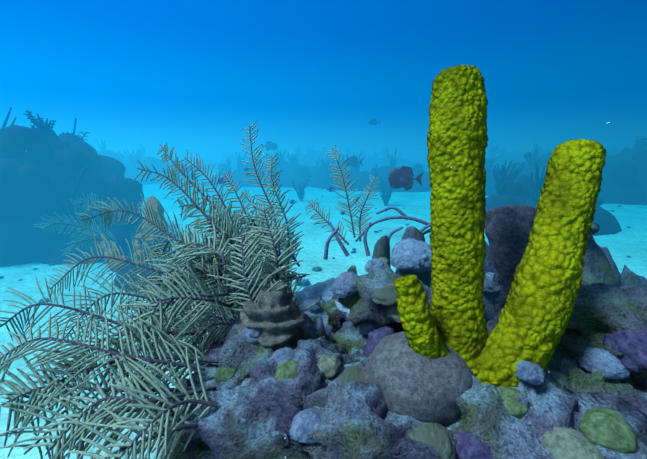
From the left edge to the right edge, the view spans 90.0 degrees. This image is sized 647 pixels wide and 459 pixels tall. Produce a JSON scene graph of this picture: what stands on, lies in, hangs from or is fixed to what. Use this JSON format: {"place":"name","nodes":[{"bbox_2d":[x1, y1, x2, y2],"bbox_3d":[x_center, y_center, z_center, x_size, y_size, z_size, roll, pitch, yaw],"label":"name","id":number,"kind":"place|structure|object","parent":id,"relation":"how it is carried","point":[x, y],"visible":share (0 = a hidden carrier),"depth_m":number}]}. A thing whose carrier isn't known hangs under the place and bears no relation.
{"place":"outdoors","nodes":[
{"label":"outdoors","id":0,"kind":"place"},
{"bbox_2d":[218,168,344,214],"bbox_3d":[0.881,-0.349,2.690,3.298,0.287,1.158,-2,14,-7],"label":"small fish","id":1,"kind":"object","parent":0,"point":[220,181],"visible":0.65,"depth_m":2.29},
{"bbox_2d":[0,150,646,458],"bbox_3d":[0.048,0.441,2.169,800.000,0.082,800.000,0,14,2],"label":"sandy seabed","id":2,"kind":"structure","parent":0,"point":[623,244],"depth_m":3.18},
{"bbox_2d":[0,120,379,458],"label":"sea plume gorgonians","id":3,"kind":"object","parent":2,"relation":"on","point":[228,265],"visible":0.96,"depth_m":0.61},
{"bbox_2d":[0,193,630,454],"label":"small rocks","id":4,"kind":"object","parent":2,"relation":"on","point":[52,264],"visible":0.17,"depth_m":2.87},
{"bbox_2d":[0,124,646,292],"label":"reef rock","id":5,"kind":"object","parent":2,"relation":"on","point":[26,241],"visible":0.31,"depth_m":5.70},
{"bbox_2d":[99,195,169,272],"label":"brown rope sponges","id":6,"kind":"object","parent":5,"relation":"on","point":[152,200],"visible":0.42,"depth_m":2.43},
{"bbox_2d":[0,107,646,274],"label":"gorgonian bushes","id":7,"kind":"object","parent":2,"relation":"on","point":[503,179],"visible":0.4,"depth_m":4.46},
{"bbox_2d":[153,222,646,458],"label":"reef boulders","id":8,"kind":"object","parent":2,"relation":"on","point":[255,411],"visible":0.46,"depth_m":0.44},
{"bbox_2d":[238,281,368,382],"bbox_3d":[-0.014,0.192,0.555,0.338,0.151,0.125,11,18,37],"label":"layered coral","id":9,"kind":"object","parent":8,"relation":"on","point":[274,316],"visible":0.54,"depth_m":0.58},
{"bbox_2d":[290,256,454,458],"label":"rocks","id":10,"kind":"object","parent":8,"relation":"on","point":[436,436],"visible":0.48,"depth_m":0.40},
{"bbox_2d":[365,331,473,425],"bbox_3d":[0.140,0.214,0.475,0.158,0.127,0.148,0,14,2],"label":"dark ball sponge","id":11,"kind":"object","parent":8,"relation":"on","point":[410,381],"visible":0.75,"depth_m":0.42},
{"bbox_2d":[214,360,636,453],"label":"rocks","id":12,"kind":"object","parent":8,"relation":"on","point":[608,428],"visible":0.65,"depth_m":0.39},
{"bbox_2d":[242,271,630,443],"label":"rocks","id":13,"kind":"object","parent":8,"relation":"on","point":[305,423],"visible":0.81,"depth_m":0.47},
{"bbox_2d":[312,257,605,458],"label":"rocks","id":14,"kind":"object","parent":8,"relation":"on","point":[563,443],"visible":0.65,"depth_m":0.37},
{"bbox_2d":[393,65,605,386],"bbox_3d":[0.258,0.019,0.488,0.320,0.513,0.215,0,14,2],"label":"yellow tube sponge","id":15,"kind":"object","parent":8,"relation":"on","point":[537,309],"visible":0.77,"depth_m":0.46},
{"bbox_2d":[363,298,646,458],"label":"rocks","id":16,"kind":"object","parent":8,"relation":"on","point":[630,346],"visible":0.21,"depth_m":0.45},
{"bbox_2d":[485,205,536,295],"bbox_3d":[0.382,0.055,0.661,0.099,0.216,0.141,0,14,2],"label":"barrel sponge","id":17,"kind":"object","parent":8,"relation":"on","point":[508,229],"visible":0.58,"depth_m":0.63},
{"bbox_2d":[303,226,646,342],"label":"rock","id":18,"kind":"object","parent":2,"relation":"on","point":[600,265],"depth_m":0.90},
{"bbox_2d":[295,279,389,323],"bbox_3d":[0.075,0.185,0.840,0.233,0.208,0.508,-5,15,-19],"label":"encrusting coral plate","id":19,"kind":"object","parent":18,"relation":"on","point":[317,290],"visible":0.25,"depth_m":1.01},
{"bbox_2d":[317,238,431,342],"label":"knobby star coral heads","id":20,"kind":"object","parent":18,"relation":"on","point":[411,255],"visible":0.38,"depth_m":0.88},
{"bbox_2d":[323,206,430,259],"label":"sea whip branches","id":21,"kind":"object","parent":18,"relation":"on","point":[370,224],"visible":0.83,"depth_m":1.00},
{"bbox_2d":[0,0,646,149],"label":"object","id":22,"kind":"structure","parent":0,"point":[185,74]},
{"bbox_2d":[261,118,534,166],"bbox_3d":[-0.601,-1.968,6.837,8.942,1.122,3.568,-4,14,-14],"label":"fish","id":23,"kind":"object","parent":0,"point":[354,161],"visible":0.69,"depth_m":6.37},
{"bbox_2d":[387,166,422,190],"bbox_3d":[0.522,-0.325,2.069,0.224,0.160,0.040,3,14,13],"label":"fish","id":24,"kind":"object","parent":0,"point":[398,178],"visible":1,"depth_m":2.08}
]}

